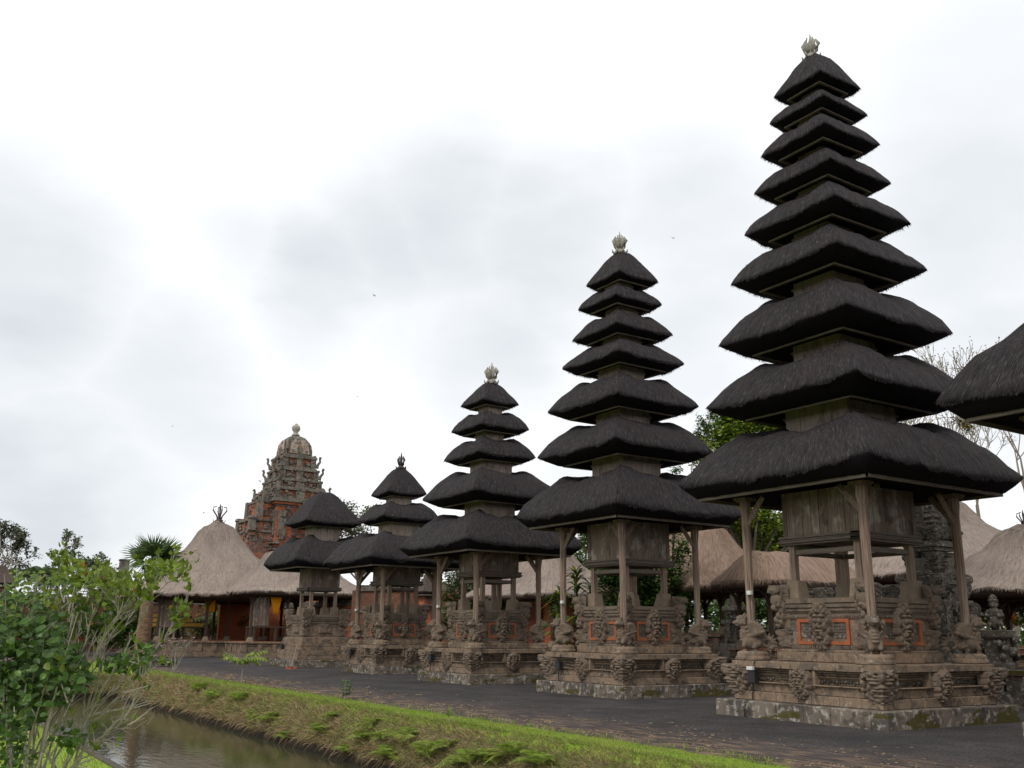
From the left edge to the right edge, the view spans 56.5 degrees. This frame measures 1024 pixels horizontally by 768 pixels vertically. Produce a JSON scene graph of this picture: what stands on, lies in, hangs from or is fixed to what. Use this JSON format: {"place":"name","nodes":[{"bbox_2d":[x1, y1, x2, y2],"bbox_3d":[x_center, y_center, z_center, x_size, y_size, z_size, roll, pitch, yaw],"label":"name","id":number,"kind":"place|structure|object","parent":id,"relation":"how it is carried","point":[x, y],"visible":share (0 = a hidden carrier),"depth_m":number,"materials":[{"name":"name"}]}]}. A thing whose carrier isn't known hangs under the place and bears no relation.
{"place":"outdoors","nodes":[
{"label":"outdoors","id":0,"kind":"place"},
{"bbox_2d":[0,564,13,644],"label":"gate pillar","id":1,"kind":"structure","parent":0,"point":[5,572],"depth_m":82.26,"materials":[{"name":"stone"}]},
{"bbox_2d":[0,705,112,767],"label":"grass","id":2,"kind":"structure","parent":0,"point":[39,727],"depth_m":22.60,"materials":[{"name":"plant"}]},
{"bbox_2d":[150,612,211,639],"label":"bench","id":3,"kind":"object","parent":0,"point":[188,623],"visible":0.43,"depth_m":76.27,"materials":[{"name":"wood"}]},
{"bbox_2d":[23,697,363,767],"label":"water","id":4,"kind":"structure","parent":0,"point":[162,739],"depth_m":26.70,"materials":[{"name":"brown liquid"}]},
{"bbox_2d":[249,596,269,625],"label":"curtain","id":5,"kind":"object","parent":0,"point":[261,611],"visible":0.93,"depth_m":74.05,"materials":[{"name":"fabric"}]},
{"bbox_2d":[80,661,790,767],"bbox_3d":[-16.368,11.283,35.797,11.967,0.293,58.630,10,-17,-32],"label":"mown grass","id":6,"kind":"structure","parent":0,"point":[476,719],"depth_m":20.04,"materials":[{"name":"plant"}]},
{"bbox_2d":[0,643,1023,767],"bbox_3d":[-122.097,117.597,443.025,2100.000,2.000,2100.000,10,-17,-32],"label":"ground","id":7,"kind":"structure","parent":0,"point":[1000,745],"depth_m":22.61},
{"bbox_2d":[2,568,31,585],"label":"feather palm","id":8,"kind":"object","parent":7,"relation":"on","point":[13,569],"visible":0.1,"depth_m":88.93,"materials":[{"name":"green plant"}]},
{"bbox_2d":[12,566,52,644],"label":"feather palm","id":9,"kind":"object","parent":7,"relation":"on","point":[37,568],"visible":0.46,"depth_m":85.57,"materials":[{"name":"green plant"}]},
{"bbox_2d":[0,561,98,767],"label":"leafy bush","id":10,"kind":"object","parent":7,"relation":"on","point":[48,666],"visible":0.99,"depth_m":7.75,"materials":[{"name":"green plant"}]},
{"bbox_2d":[31,575,82,625],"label":"feather palm","id":11,"kind":"object","parent":7,"relation":"on","point":[40,585],"visible":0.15,"depth_m":85.59,"materials":[{"name":"green plant"}]},
{"bbox_2d":[0,519,118,599],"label":"wide bare tree","id":12,"kind":"object","parent":7,"relation":"on","point":[19,541],"visible":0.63,"depth_m":95.71,"materials":[{"name":"green plant"}]},
{"bbox_2d":[25,548,93,642],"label":"frangipani tree","id":13,"kind":"object","parent":7,"relation":"on","point":[88,562],"visible":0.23,"depth_m":89.89,"materials":[{"name":"green plant"}]},
{"bbox_2d":[2,704,124,767],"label":"kerb","id":14,"kind":"structure","parent":7,"relation":"on","point":[107,761],"depth_m":22.28,"materials":[{"name":"concrete"}]},
{"bbox_2d":[0,541,199,767],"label":"twiggy shrub","id":15,"kind":"object","parent":7,"relation":"on","point":[104,579],"visible":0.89,"depth_m":8.13,"materials":[{"name":"green plant"}]},
{"bbox_2d":[65,601,151,651],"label":"ixora bush","id":16,"kind":"object","parent":7,"relation":"on","point":[120,639],"visible":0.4,"depth_m":73.12,"materials":[{"name":"green plant"}]},
{"bbox_2d":[15,596,218,650],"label":"wall","id":17,"kind":"structure","parent":7,"relation":"on","point":[195,607],"depth_m":93.09,"materials":[{"name":"brown brick"}]},
{"bbox_2d":[117,559,130,595],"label":"stone pillar top","id":18,"kind":"structure","parent":7,"relation":"on","point":[123,563],"depth_m":93.13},
{"bbox_2d":[121,533,186,656],"bbox_3d":[-21.571,12.627,56.284,3.623,7.878,3.269,-8,-17,29],"label":"fan palm","id":19,"kind":"object","parent":7,"relation":"on","point":[145,548],"visible":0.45,"depth_m":56.58,"materials":[{"name":"green plant"}]},
{"bbox_2d":[150,657,177,666],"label":"ground cover","id":20,"kind":"object","parent":7,"relation":"on","point":[172,662],"visible":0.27,"depth_m":53.58,"materials":[{"name":"green plant"}]},
{"bbox_2d":[161,637,195,672],"bbox_3d":[-16.312,13.077,46.099,1.752,1.748,1.966,10,-17,-32],"label":"flowering bush","id":21,"kind":"object","parent":7,"relation":"on","point":[179,659],"visible":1,"depth_m":45.92,"materials":[{"name":"grey plant"}]},
{"bbox_2d":[187,681,207,689],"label":"fern","id":22,"kind":"object","parent":7,"relation":"on","point":[196,685],"visible":0.97,"depth_m":36.22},
{"bbox_2d":[152,604,249,638],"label":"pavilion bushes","id":23,"kind":"object","parent":7,"relation":"on","point":[197,631],"visible":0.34,"depth_m":88.80,"materials":[{"name":"green plant"}]},
{"bbox_2d":[115,504,308,656],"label":"great pavilion","id":24,"kind":"structure","parent":7,"relation":"on","point":[227,558],"depth_m":77.86,"materials":[{"name":"beige plant"}]},
{"bbox_2d":[158,600,177,638],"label":"wooden screen","id":25,"kind":"object","parent":24,"relation":"on","point":[164,617],"visible":0.5,"depth_m":74.78,"materials":[{"name":"wood"}]},
{"bbox_2d":[205,600,215,611],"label":"hanging cloth","id":26,"kind":"object","parent":24,"relation":"hanging from","point":[212,607],"visible":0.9,"depth_m":76.35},
{"bbox_2d":[201,689,224,696],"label":"fern","id":27,"kind":"object","parent":7,"relation":"on","point":[211,693],"visible":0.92,"depth_m":34.16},
{"bbox_2d":[226,691,250,700],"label":"fern","id":28,"kind":"object","parent":7,"relation":"on","point":[237,695],"visible":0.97,"depth_m":32.28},
{"bbox_2d":[220,648,268,683],"bbox_3d":[-10.471,11.064,37.458,1.817,1.364,1.955,-5,-16,20],"label":"sapling","id":29,"kind":"object","parent":7,"relation":"on","point":[254,659],"visible":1,"depth_m":37.36,"materials":[{"name":"green plant"}]},
{"bbox_2d":[243,709,256,720],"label":"fern","id":30,"kind":"object","parent":7,"relation":"on","point":[250,715],"visible":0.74,"depth_m":30.02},
{"bbox_2d":[248,712,280,721],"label":"fern","id":31,"kind":"object","parent":7,"relation":"on","point":[268,714],"visible":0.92,"depth_m":28.75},
{"bbox_2d":[216,601,314,639],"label":"plaster wall","id":32,"kind":"structure","parent":7,"relation":"on","point":[236,632],"depth_m":88.15,"materials":[{"name":"orange paint"}]},
{"bbox_2d":[112,691,428,767],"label":"bank roots","id":33,"kind":"object","parent":7,"relation":"on","point":[284,738],"visible":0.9,"depth_m":26.59,"materials":[{"name":"brown plant"}]},
{"bbox_2d":[273,731,291,738],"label":"fern","id":34,"kind":"object","parent":7,"relation":"on","point":[283,733],"visible":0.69,"depth_m":27.11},
{"bbox_2d":[235,423,341,558],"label":"brick temple tower","id":35,"kind":"structure","parent":7,"relation":"on","point":[292,473],"depth_m":97.75,"materials":[{"name":"stone"}]},
{"bbox_2d":[223,551,355,657],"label":"pavilion","id":36,"kind":"structure","parent":7,"relation":"on","point":[259,579],"depth_m":74.64,"materials":[{"name":"beige plant"}]},
{"bbox_2d":[245,626,288,641],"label":"raised bench","id":37,"kind":"object","parent":36,"relation":"on","point":[268,632],"visible":0.57,"depth_m":73.97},
{"bbox_2d":[271,597,281,614],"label":"hanging cloth","id":38,"kind":"object","parent":36,"relation":"hanging from","point":[276,602],"visible":1,"depth_m":74.37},
{"bbox_2d":[286,645,296,668],"bbox_3d":[-12.120,15.075,52.625,0.331,1.254,0.661,-5,-16,22],"label":"dustpan","id":39,"kind":"object","parent":7,"relation":"on","point":[291,667],"visible":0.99,"depth_m":52.67,"materials":[{"name":"red plastic"}]},
{"bbox_2d":[263,492,361,667],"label":"two tier tower","id":40,"kind":"structure","parent":7,"relation":"on","point":[322,519],"depth_m":57.29,"materials":[{"name":"stone"}]},
{"bbox_2d":[279,599,351,640],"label":"side wall","id":41,"kind":"structure","parent":7,"relation":"on","point":[344,604],"depth_m":81.01,"materials":[{"name":"stone"}]},
{"bbox_2d":[309,723,330,733],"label":"fern","id":42,"kind":"object","parent":7,"relation":"on","point":[316,726],"visible":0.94,"depth_m":25.50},
{"bbox_2d":[318,711,338,716],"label":"fern","id":43,"kind":"object","parent":7,"relation":"on","point":[328,714],"visible":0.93,"depth_m":25.87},
{"bbox_2d":[332,743,355,752],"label":"fern","id":44,"kind":"object","parent":7,"relation":"on","point":[341,747],"visible":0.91,"depth_m":23.64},
{"bbox_2d":[336,680,353,698],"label":"sapling","id":45,"kind":"object","parent":7,"relation":"on","point":[348,693],"visible":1,"depth_m":29.31,"materials":[{"name":"green plant"}]},
{"bbox_2d":[274,492,423,579],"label":"acacia tree","id":46,"kind":"object","parent":7,"relation":"on","point":[354,531],"visible":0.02,"depth_m":99.19,"materials":[{"name":"green plant"}]},
{"bbox_2d":[344,730,373,740],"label":"fern","id":47,"kind":"object","parent":7,"relation":"on","point":[356,734],"visible":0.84,"depth_m":23.53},
{"bbox_2d":[345,717,381,732],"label":"fern","id":48,"kind":"object","parent":7,"relation":"on","point":[366,725],"visible":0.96,"depth_m":23.84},
{"bbox_2d":[5,669,744,767],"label":"bank grass","id":49,"kind":"structure","parent":7,"relation":"on","point":[164,678],"depth_m":24.63,"materials":[{"name":"plant"}]},
{"bbox_2d":[370,732,390,740],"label":"fern","id":50,"kind":"object","parent":7,"relation":"on","point":[377,735],"visible":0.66,"depth_m":22.68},
{"bbox_2d":[367,744,403,763],"bbox_3d":[-2.732,8.605,21.941,1.429,0.507,0.880,-9,-18,33],"label":"fern","id":51,"kind":"object","parent":7,"relation":"on","point":[384,748],"visible":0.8,"depth_m":21.95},
{"bbox_2d":[323,452,458,674],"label":"three tier tower","id":52,"kind":"structure","parent":7,"relation":"on","point":[392,642],"depth_m":49.34,"materials":[{"name":"stone"}]},
{"bbox_2d":[343,644,352,668],"bbox_3d":[-8.441,14.129,49.099,0.465,1.452,0.260,10,-17,-32],"label":"floodlight box","id":53,"kind":"object","parent":52,"relation":"attached to","point":[350,652],"visible":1,"depth_m":49.15,"materials":[{"name":"black plastic"}]},
{"bbox_2d":[392,623,415,635],"bbox_3d":[-5.543,12.604,48.847,1.290,0.634,0.070,10,-17,-32],"label":"window frame","id":54,"kind":"structure","parent":52,"relation":"in","point":[393,623],"depth_m":48.71,"materials":[{"name":"stone"}]},
{"bbox_2d":[378,726,420,741],"bbox_3d":[-2.452,8.150,22.225,1.099,0.280,1.159,13,-19,-40],"label":"fern","id":55,"kind":"object","parent":7,"relation":"on","point":[401,735],"visible":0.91,"depth_m":22.10,"materials":[{"name":"plant"}]},
{"bbox_2d":[350,585,479,645],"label":"court wall","id":56,"kind":"structure","parent":7,"relation":"on","point":[367,596],"depth_m":70.80,"materials":[{"name":"brown brick"}]},
{"bbox_2d":[413,574,436,640],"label":"gate pillar","id":57,"kind":"structure","parent":7,"relation":"on","point":[425,599],"depth_m":69.77,"materials":[{"name":"stone"}]},
{"bbox_2d":[410,739,439,756],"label":"fern","id":58,"kind":"object","parent":7,"relation":"on","point":[421,746],"visible":0.84,"depth_m":20.61,"materials":[{"name":"plant"}]},
{"bbox_2d":[429,739,458,751],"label":"fern","id":59,"kind":"object","parent":7,"relation":"on","point":[440,744],"visible":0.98,"depth_m":20.48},
{"bbox_2d":[446,704,451,723],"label":"sapling","id":60,"kind":"object","parent":7,"relation":"on","point":[449,713],"visible":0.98,"depth_m":21.72,"materials":[{"name":"green plant"}]},
{"bbox_2d":[434,748,484,767],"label":"fern","id":61,"kind":"object","parent":7,"relation":"on","point":[459,758],"visible":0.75,"depth_m":19.44,"materials":[{"name":"plant"}]},
{"bbox_2d":[441,571,479,613],"bbox_3d":[-2.624,14.476,60.813,4.776,7.050,5.253,3,-15,-8],"label":"olive tree","id":62,"kind":"object","parent":7,"relation":"on","point":[449,582],"visible":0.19,"depth_m":60.43,"materials":[{"name":"green plant"}]},
{"bbox_2d":[441,603,505,628],"bbox_3d":[-1.770,14.524,56.122,5.732,4.554,2.545,2,-15,-4],"label":"dark shrub","id":63,"kind":"object","parent":7,"relation":"on","point":[445,619],"visible":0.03,"depth_m":56.19,"materials":[{"name":"green plant"}]},
{"bbox_2d":[477,748,501,765],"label":"fern","id":64,"kind":"object","parent":7,"relation":"on","point":[481,753],"visible":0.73,"depth_m":18.88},
{"bbox_2d":[398,363,583,684],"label":"five tier tower","id":65,"kind":"structure","parent":7,"relation":"on","point":[487,538],"depth_m":41.14,"materials":[{"name":"plant"}]},
{"bbox_2d":[423,653,433,674],"bbox_3d":[-3.594,12.071,40.932,0.465,1.452,0.260,10,-17,-32],"label":"floodlight box","id":66,"kind":"object","parent":65,"relation":"attached to","point":[430,657],"visible":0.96,"depth_m":40.99,"materials":[{"name":"black plastic"}]},
{"bbox_2d":[456,622,468,637],"bbox_3d":[-2.003,10.551,40.868,0.070,0.634,1.376,10,-17,-32],"label":"window frame","id":67,"kind":"structure","parent":65,"relation":"in","point":[457,634],"depth_m":41.32,"materials":[{"name":"orange brick"}]},
{"bbox_2d":[488,622,515,637],"bbox_3d":[-0.436,10.484,40.551,1.376,0.634,0.070,10,-17,-32],"label":"window frame","id":68,"kind":"structure","parent":65,"relation":"in","point":[514,624],"depth_m":40.41,"materials":[{"name":"orange brick"}]},
{"bbox_2d":[482,740,526,764],"bbox_3d":[-0.116,7.287,18.769,1.484,0.526,0.914,-12,-20,41],"label":"fern","id":69,"kind":"object","parent":7,"relation":"on","point":[508,746],"visible":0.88,"depth_m":18.59,"materials":[{"name":"plant"}]},
{"bbox_2d":[509,748,559,765],"bbox_3d":[0.641,7.095,17.747,1.429,0.507,0.880,-1,-15,6],"label":"fern","id":70,"kind":"object","parent":7,"relation":"on","point":[534,754],"visible":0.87,"depth_m":17.74,"materials":[{"name":"plant"}]},
{"bbox_2d":[538,565,607,651],"bbox_3d":[2.284,8.857,37.046,3.545,3.598,2.464,-13,-20,43],"label":"strap leaf plant","id":71,"kind":"object","parent":7,"relation":"on","point":[576,586],"visible":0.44,"depth_m":37.23,"materials":[{"name":"green plant"}]},
{"bbox_2d":[574,534,598,570],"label":"dark tree","id":72,"kind":"object","parent":7,"relation":"on","point":[579,555],"visible":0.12,"depth_m":65.91,"materials":[{"name":"green plant"}]},
{"bbox_2d":[203,673,971,767],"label":"dry litter","id":73,"kind":"object","parent":7,"relation":"on","point":[230,677],"visible":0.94,"depth_m":22.81,"materials":[{"name":"brown plant"}]},
{"bbox_2d":[515,232,740,699],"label":"seven tier tower","id":74,"kind":"structure","parent":7,"relation":"on","point":[627,507],"depth_m":34.09,"materials":[{"name":"stone"}]},
{"bbox_2d":[550,654,562,692],"bbox_3d":[1.557,10.203,33.479,0.465,1.452,0.260,10,-17,-32],"label":"floodlight box","id":75,"kind":"object","parent":74,"relation":"attached to","point":[558,665],"visible":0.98,"depth_m":33.53,"materials":[{"name":"black plastic"}]},
{"bbox_2d":[589,621,616,639],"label":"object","id":76,"kind":"structure","parent":74,"relation":"in","point":[609,622],"depth_m":33.19,"materials":[{"name":"orange brick"}]},
{"bbox_2d":[636,622,669,640],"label":"decorative frame","id":77,"kind":"structure","parent":74,"relation":"in","point":[637,623],"depth_m":32.88,"materials":[{"name":"orange brick"}]},
{"bbox_2d":[825,588,834,597],"bbox_3d":[10.622,8.028,31.522,0.617,2.526,0.654,5,-15,-15],"label":"stone statue","id":78,"kind":"object","parent":7,"relation":"on","point":[829,593],"visible":0.12,"depth_m":31.68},
{"bbox_2d":[678,34,1023,731],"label":"nine tier tower","id":79,"kind":"structure","parent":7,"relation":"on","point":[841,462],"depth_m":25.00,"materials":[{"name":"stone"}]},
{"bbox_2d":[743,660,758,716],"bbox_3d":[6.140,7.845,24.530,0.465,1.452,0.260,10,-17,-32],"label":"floodlight box","id":80,"kind":"object","parent":79,"relation":"attached to","point":[753,675],"visible":0.93,"depth_m":24.60,"materials":[{"name":"black plastic"}]},
{"bbox_2d":[797,619,851,644],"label":"decorative frame","id":81,"kind":"structure","parent":79,"relation":"in","point":[848,631],"depth_m":23.91,"materials":[{"name":"orange brick"}]},
{"bbox_2d":[880,619,922,645],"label":"decorative frame","id":82,"kind":"structure","parent":79,"relation":"in","point":[920,643],"depth_m":24.10,"materials":[{"name":"orange brick"}]},
{"bbox_2d":[678,608,1023,645],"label":"distant wood","id":83,"kind":"object","parent":7,"relation":"on","point":[1021,637],"visible":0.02,"depth_m":82.12,"materials":[{"name":"green plant"}]},
{"bbox_2d":[718,660,1023,708],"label":"terrace edge","id":84,"kind":"object","parent":7,"relation":"on","point":[1012,690],"visible":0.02,"depth_m":28.58,"materials":[{"name":"stone"}]},
{"bbox_2d":[808,505,982,662],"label":"carved stone gate","id":85,"kind":"structure","parent":7,"relation":"on","point":[934,561],"depth_m":31.40,"materials":[{"name":"stone"}]},
{"bbox_2d":[934,323,1023,735],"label":"single roof shrine","id":86,"kind":"object","parent":7,"relation":"on","point":[985,388],"visible":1,"depth_m":20.14,"materials":[{"name":"stone"}]},
{"bbox_2d":[0,0,1023,629],"label":"sky","id":87,"kind":"structure","parent":0,"point":[205,205],"materials":[{"name":"white"}]},
{"bbox_2d":[964,510,1023,667],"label":"end pavilion","id":88,"kind":"structure","parent":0,"point":[994,566],"depth_m":34.36,"materials":[{"name":"beige plant"}]},
{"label":"terrace","id":89,"kind":"structure","parent":0,"visible":0},
{"bbox_2d":[466,554,615,648],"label":"pavilion","id":90,"kind":"structure","parent":89,"relation":"on","point":[526,583],"depth_m":53.67,"materials":[{"name":"beige plant"}]},
{"bbox_2d":[501,601,574,646],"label":"orange wall","id":91,"kind":"structure","parent":90,"relation":"on","point":[545,614],"depth_m":53.11,"materials":[{"name":"brick"}]},
{"bbox_2d":[525,604,580,645],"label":"maroon door","id":92,"kind":"structure","parent":91,"relation":"attached to","point":[532,620],"depth_m":53.77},
{"bbox_2d":[586,533,701,623],"bbox_3d":[5.935,9.403,43.734,5.190,6.294,3.402,2,-15,-6],"label":"mango tree","id":93,"kind":"object","parent":89,"relation":"on","point":[647,589],"visible":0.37,"depth_m":43.25,"materials":[{"name":"green plant"}]},
{"bbox_2d":[598,528,775,653],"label":"hip roof pavilion","id":94,"kind":"structure","parent":89,"relation":"on","point":[720,550],"depth_m":43.82,"materials":[{"name":"brown plant"}]},
{"bbox_2d":[669,410,718,474],"bbox_3d":[9.615,7.527,49.724,2.840,12.903,1.025,1,-15,0],"label":"sprig tree","id":95,"kind":"object","parent":89,"relation":"on","point":[706,428],"visible":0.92,"depth_m":51.00,"materials":[{"name":"green plant"}]},
{"bbox_2d":[708,630,717,634],"bbox_3d":[8.998,11.576,42.477,0.774,1.174,0.774,10,-17,-32],"label":"stone shrine","id":96,"kind":"object","parent":89,"relation":"on","point":[713,632],"visible":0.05,"depth_m":42.49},
{"bbox_2d":[684,598,776,634],"bbox_3d":[15.518,14.275,57.228,11.526,3.870,4.729,1,-15,0],"label":"court shrub","id":97,"kind":"object","parent":89,"relation":"on","point":[716,621],"visible":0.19,"depth_m":56.34,"materials":[{"name":"green plant"}]},
{"bbox_2d":[717,593,746,657],"bbox_3d":[9.555,10.333,40.736,1.244,2.708,1.244,10,-17,-32],"label":"stone shrine","id":98,"kind":"object","parent":89,"relation":"on","point":[730,630],"visible":0.61,"depth_m":40.48,"materials":[{"name":"stone"}]},
{"bbox_2d":[687,414,805,620],"bbox_3d":[14.190,8.312,55.560,11.819,14.544,7.078,10,-17,-32],"label":"green tree","id":99,"kind":"object","parent":89,"relation":"on","point":[766,525],"visible":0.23,"depth_m":54.01,"materials":[{"name":"green plant"}]},
{"bbox_2d":[691,539,804,632],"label":"tree","id":100,"kind":"object","parent":89,"relation":"on","point":[713,601],"visible":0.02,"depth_m":67.92,"materials":[{"name":"green plant"}]},
{"bbox_2d":[763,622,778,647],"bbox_3d":[11.576,11.178,41.554,1.552,1.528,1.552,10,-17,-32],"label":"stone shrine","id":101,"kind":"object","parent":89,"relation":"on","point":[775,629],"visible":0.18,"depth_m":41.43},
{"bbox_2d":[709,551,855,659],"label":"long low pavilion","id":102,"kind":"structure","parent":89,"relation":"on","point":[769,568],"depth_m":37.69,"materials":[{"name":"brown plant"}]},
{"bbox_2d":[831,501,1023,650],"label":"pavilion","id":103,"kind":"structure","parent":89,"relation":"on","point":[979,534],"depth_m":45.28,"materials":[{"name":"beige plant"}]},
{"bbox_2d":[901,416,989,450],"bbox_3d":[25.502,8.236,61.453,13.098,18.050,12.186,10,-17,-32],"label":"bare tree","id":104,"kind":"object","parent":89,"relation":"on","point":[911,421],"visible":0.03,"depth_m":62.14,"materials":[{"name":"grey plant"}]},
{"bbox_2d":[913,336,1016,639],"bbox_3d":[27.205,6.159,55.582,6.376,19.118,12.717,-4,-15,16],"label":"bare tree","id":105,"kind":"object","parent":89,"relation":"on","point":[949,426],"visible":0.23,"depth_m":57.72,"materials":[{"name":"grey plant"}]},
{"bbox_2d":[949,416,976,435],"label":"epiphyte clump","id":106,"kind":"object","parent":105,"relation":"attached to","point":[964,426],"visible":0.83,"depth_m":58.21,"materials":[{"name":"green plant"}]},
{"bbox_2d":[979,594,1020,669],"bbox_3d":[15.570,7.949,30.620,1.188,2.320,1.151,-11,-19,38],"label":"stone statue","id":107,"kind":"object","parent":89,"relation":"on","point":[998,644],"visible":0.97,"depth_m":30.28,"materials":[{"name":"stone"}]},
{"bbox_2d":[976,348,1023,636],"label":"bare tree","id":108,"kind":"object","parent":89,"relation":"on","point":[1016,629],"visible":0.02,"depth_m":61.36,"materials":[{"name":"grey plant"}]},
{"bbox_2d":[979,612,1023,629],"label":"clipped hedge","id":109,"kind":"object","parent":89,"relation":"on","point":[1018,621],"visible":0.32,"depth_m":44.56,"materials":[{"name":"green plant"}]},
{"bbox_2d":[981,606,1023,626],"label":"shrub","id":110,"kind":"object","parent":89,"relation":"on","point":[1019,609],"visible":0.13,"depth_m":50.36,"materials":[{"name":"green plant"}]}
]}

